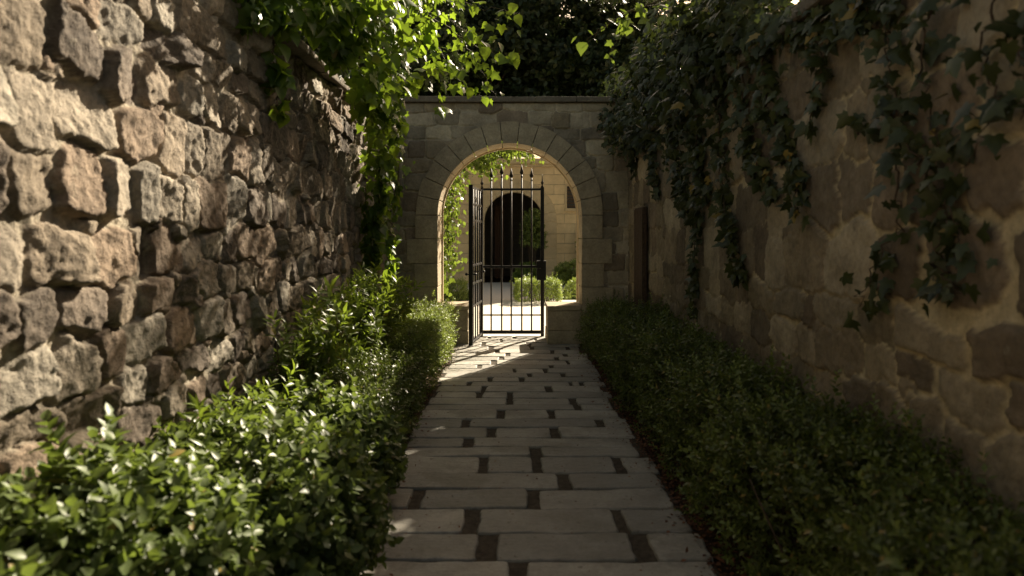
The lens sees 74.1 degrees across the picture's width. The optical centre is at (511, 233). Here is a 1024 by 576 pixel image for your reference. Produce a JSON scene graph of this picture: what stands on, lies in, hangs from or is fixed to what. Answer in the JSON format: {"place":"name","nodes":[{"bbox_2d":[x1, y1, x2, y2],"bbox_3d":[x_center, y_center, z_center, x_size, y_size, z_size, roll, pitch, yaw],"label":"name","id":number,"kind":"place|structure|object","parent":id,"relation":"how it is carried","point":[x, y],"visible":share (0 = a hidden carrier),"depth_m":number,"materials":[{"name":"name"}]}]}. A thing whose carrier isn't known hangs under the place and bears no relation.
{"place":"outdoors","nodes":[
{"label":"outdoors","id":0,"kind":"place"},
{"bbox_2d":[0,0,391,483],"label":"stone wall","id":1,"kind":"structure","parent":0,"point":[181,215],"depth_m":2.94,"materials":[{"name":"beige stone"}]},
{"bbox_2d":[232,0,445,290],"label":"climbing vine","id":2,"kind":"object","parent":1,"relation":"attached to","point":[338,31],"visible":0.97,"depth_m":5.36,"materials":[{"name":"green plant"}]},
{"bbox_2d":[398,0,522,120],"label":"vine shoot","id":3,"kind":"object","parent":2,"relation":"attached to","point":[435,68],"visible":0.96,"depth_m":5.95,"materials":[{"name":"green plant"}]},
{"bbox_2d":[445,292,468,299],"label":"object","id":4,"kind":"structure","parent":0,"point":[459,297],"depth_m":15.42,"materials":[{"name":"plant"}]},
{"bbox_2d":[468,282,536,283],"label":"courtyard paving","id":5,"kind":"structure","parent":0,"point":[499,283],"depth_m":19.87,"materials":[{"name":"grey stone"}]},
{"bbox_2d":[444,158,577,282],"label":"courtyard building","id":6,"kind":"structure","parent":5,"relation":"on","point":[560,216],"depth_m":20.00,"materials":[{"name":"stone"}]},
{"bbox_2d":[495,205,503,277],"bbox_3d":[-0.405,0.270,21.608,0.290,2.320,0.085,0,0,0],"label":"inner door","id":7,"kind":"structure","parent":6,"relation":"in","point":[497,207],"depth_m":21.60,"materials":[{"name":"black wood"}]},
{"bbox_2d":[565,184,577,210],"bbox_3d":[1.950,-1.055,20.040,0.800,0.810,0.200,0,0,0],"label":"window","id":8,"kind":"structure","parent":6,"relation":"in","point":[569,200],"depth_m":20.08,"materials":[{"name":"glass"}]},
{"bbox_2d":[580,0,677,12],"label":"tree","id":9,"kind":"object","parent":5,"relation":"on","point":[614,2],"visible":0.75,"depth_m":11.69,"materials":[{"name":"green plant"}]},
{"bbox_2d":[444,284,575,336],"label":"courtyard","id":10,"kind":"structure","parent":0,"point":[516,309],"depth_m":12.88,"materials":[{"name":"grey stone"}]},
{"bbox_2d":[299,0,468,95],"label":"tree","id":11,"kind":"object","parent":10,"relation":"on","point":[445,38],"visible":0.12,"depth_m":9.78,"materials":[{"name":"green plant"}]},
{"bbox_2d":[441,285,453,301],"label":"shrub","id":12,"kind":"object","parent":10,"relation":"on","point":[449,290],"visible":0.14,"depth_m":14.11,"materials":[{"name":"green plant"}]},
{"bbox_2d":[441,275,468,300],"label":"hedge","id":13,"kind":"object","parent":10,"relation":"on","point":[460,285],"visible":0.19,"depth_m":14.33,"materials":[{"name":"green plant"}]},
{"bbox_2d":[433,141,543,300],"bbox_3d":[-0.735,0.223,10.918,2.430,3.732,1.180,0,0,25],"label":"climbing vine","id":14,"kind":"object","parent":10,"relation":"on","point":[480,168],"visible":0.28,"depth_m":10.87,"materials":[{"name":"green plant"}]},
{"bbox_2d":[512,261,536,280],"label":"shrub","id":15,"kind":"object","parent":10,"relation":"on","point":[517,273],"visible":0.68,"depth_m":18.62,"materials":[{"name":"green plant"}]},
{"bbox_2d":[519,208,547,264],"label":"shrub","id":16,"kind":"object","parent":10,"relation":"on","point":[536,230],"visible":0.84,"depth_m":19.04,"materials":[{"name":"green plant"}]},
{"bbox_2d":[512,272,563,302],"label":"hedge","id":17,"kind":"object","parent":10,"relation":"on","point":[552,282],"visible":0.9,"depth_m":14.24,"materials":[{"name":"green plant"}]},
{"bbox_2d":[563,277,575,299],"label":"shrub","id":18,"kind":"object","parent":10,"relation":"on","point":[570,287],"visible":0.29,"depth_m":13.62,"materials":[{"name":"green plant"}]},
{"bbox_2d":[665,2,794,29],"bbox_3d":[3.323,-1.079,9.868,2.260,5.160,1.773,0,0,0],"label":"tree","id":19,"kind":"object","parent":10,"relation":"on","point":[791,3],"depth_m":9.33,"materials":[{"name":"green plant"}]},
{"bbox_2d":[360,336,719,575],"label":"path","id":20,"kind":"structure","parent":0,"point":[444,469],"depth_m":3.97,"materials":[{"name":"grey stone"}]},
{"bbox_2d":[441,301,468,343],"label":"stone block","id":21,"kind":"structure","parent":20,"relation":"on","point":[462,322],"depth_m":8.93,"materials":[{"name":"beige stone"}]},
{"bbox_2d":[465,184,484,345],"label":"iron gate","id":22,"kind":"structure","parent":20,"relation":"on","point":[472,271],"depth_m":9.08,"materials":[{"name":"black metal"}]},
{"bbox_2d":[481,165,545,335],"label":"iron gate","id":23,"kind":"structure","parent":20,"relation":"on","point":[540,266],"depth_m":9.64,"materials":[{"name":"black metal"}]},
{"bbox_2d":[545,302,581,343],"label":"stone block","id":24,"kind":"structure","parent":20,"relation":"on","point":[562,322],"depth_m":8.93,"materials":[{"name":"beige stone"}]},
{"bbox_2d":[554,290,575,299],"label":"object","id":25,"kind":"structure","parent":0,"point":[572,298],"depth_m":16.17,"materials":[{"name":"plant"}]},
{"bbox_2d":[551,258,578,289],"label":"shrub","id":26,"kind":"object","parent":25,"relation":"on","point":[566,271],"visible":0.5,"depth_m":16.92,"materials":[{"name":"green plant"}]},
{"bbox_2d":[329,276,865,575],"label":"ground","id":27,"kind":"structure","parent":0,"point":[722,566],"depth_m":3.69,"materials":[{"name":"soil"}]},
{"bbox_2d":[0,403,290,575],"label":"shrub","id":28,"kind":"object","parent":27,"relation":"on","point":[122,511],"visible":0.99,"depth_m":1.88,"materials":[{"name":"green plant"}]},
{"bbox_2d":[127,384,265,464],"bbox_3d":[-1.291,1.101,2.904,0.878,0.789,1.061,0,0,-22],"label":"shrub","id":29,"kind":"object","parent":27,"relation":"on","point":[214,427],"visible":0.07,"depth_m":2.83,"materials":[{"name":"green plant"}]},
{"bbox_2d":[158,359,305,464],"bbox_3d":[-1.296,1.053,3.042,0.522,0.821,1.224,0,0,0],"label":"tall shrub","id":30,"kind":"object","parent":27,"relation":"on","point":[195,403],"visible":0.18,"depth_m":3.04,"materials":[{"name":"green plant"}]},
{"bbox_2d":[181,389,403,575],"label":"shrub","id":31,"kind":"object","parent":27,"relation":"on","point":[320,489],"visible":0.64,"depth_m":2.46,"materials":[{"name":"green plant"}]},
{"bbox_2d":[262,284,346,402],"bbox_3d":[-1.352,0.913,4.470,0.546,1.098,1.116,0,0,0],"label":"tall shrub","id":32,"kind":"object","parent":27,"relation":"on","point":[301,352],"visible":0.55,"depth_m":4.29,"materials":[{"name":"green plant"}]},
{"bbox_2d":[298,31,351,78],"bbox_3d":[-7.863,-4.292,25.880,8.216,11.585,6.636,0,0,0],"label":"tree","id":33,"kind":"object","parent":27,"relation":"on","point":[308,44],"depth_m":23.65,"materials":[{"name":"green plant"}]},
{"bbox_2d":[254,373,408,508],"bbox_3d":[-0.998,1.111,3.554,0.945,0.772,1.227,0,0,0],"label":"shrub","id":34,"kind":"object","parent":27,"relation":"on","point":[371,420],"visible":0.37,"depth_m":3.50,"materials":[{"name":"green plant"}]},
{"bbox_2d":[259,332,430,455],"bbox_3d":[-1.109,1.122,5.026,1.034,0.770,2.292,0,0,0],"label":"hedge","id":35,"kind":"object","parent":27,"relation":"on","point":[394,382],"visible":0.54,"depth_m":4.76,"materials":[{"name":"green plant"}]},
{"bbox_2d":[301,261,426,388],"bbox_3d":[-1.293,0.848,5.574,0.915,1.234,3.146,0,0,0],"label":"tall shrub","id":36,"kind":"object","parent":27,"relation":"on","point":[368,314],"visible":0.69,"depth_m":5.38,"materials":[{"name":"green plant"}]},
{"bbox_2d":[385,290,460,392],"bbox_3d":[-1.089,1.108,7.403,1.009,0.770,3.104,0,0,0],"label":"hedge","id":37,"kind":"object","parent":27,"relation":"on","point":[438,335],"visible":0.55,"depth_m":6.72,"materials":[{"name":"green plant"}]},
{"bbox_2d":[403,0,575,157],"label":"tree","id":38,"kind":"object","parent":27,"relation":"on","point":[539,16],"visible":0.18,"depth_m":25.52,"materials":[{"name":"green plant"}]},
{"bbox_2d":[388,96,628,344],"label":"arch wall","id":39,"kind":"structure","parent":27,"relation":"on","point":[563,135],"depth_m":8.97,"materials":[{"name":"stone"}]},
{"bbox_2d":[376,344,765,575],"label":"leaf litter","id":40,"kind":"object","parent":27,"relation":"on","point":[677,497],"visible":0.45,"depth_m":4.04,"materials":[{"name":"brown plant"}]},
{"bbox_2d":[508,0,666,157],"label":"tree","id":41,"kind":"object","parent":27,"relation":"on","point":[567,69],"visible":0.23,"depth_m":25.26,"materials":[{"name":"green plant"}]},
{"bbox_2d":[573,289,634,366],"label":"shrub","id":42,"kind":"object","parent":27,"relation":"on","point":[590,317],"visible":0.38,"depth_m":7.94,"materials":[{"name":"green plant"}]},
{"bbox_2d":[588,292,1023,575],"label":"hedge","id":43,"kind":"object","parent":27,"relation":"on","point":[664,347],"visible":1,"depth_m":2.69,"materials":[{"name":"green plant"}]},
{"bbox_2d":[627,0,1023,575],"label":"stone wall","id":44,"kind":"structure","parent":27,"relation":"on","point":[954,371],"depth_m":2.90,"materials":[{"name":"beige stone"}]},
{"bbox_2d":[634,207,646,311],"bbox_3d":[1.492,0.580,7.890,0.055,1.760,0.540,0,0,0],"label":"timber door","id":45,"kind":"structure","parent":44,"relation":"attached to","point":[640,253],"depth_m":7.74,"materials":[{"name":"brown wood"}]},
{"bbox_2d":[635,207,646,306],"bbox_3d":[1.497,0.580,7.890,0.045,1.760,0.540,0,0,0],"label":"door panel","id":46,"kind":"structure","parent":45,"relation":"in","point":[644,208],"depth_m":7.62,"materials":[{"name":"brown wood"}]},
{"bbox_2d":[596,0,896,319],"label":"climbing ivy","id":47,"kind":"object","parent":44,"relation":"attached to","point":[673,65],"visible":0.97,"depth_m":4.77,"materials":[{"name":"green plant"}]},
{"bbox_2d":[571,0,668,65],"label":"vine shoot","id":48,"kind":"object","parent":47,"relation":"attached to","point":[626,21],"visible":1,"depth_m":4.59,"materials":[{"name":"green plant"}]},
{"bbox_2d":[832,0,1023,331],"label":"climbing ivy","id":49,"kind":"object","parent":44,"relation":"attached to","point":[929,199],"visible":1,"depth_m":2.40,"materials":[{"name":"green plant"}]},
{"bbox_2d":[512,0,798,157],"label":"sky","id":50,"kind":"structure","parent":0,"point":[796,1],"materials":[{"name":"white"}]}
]}

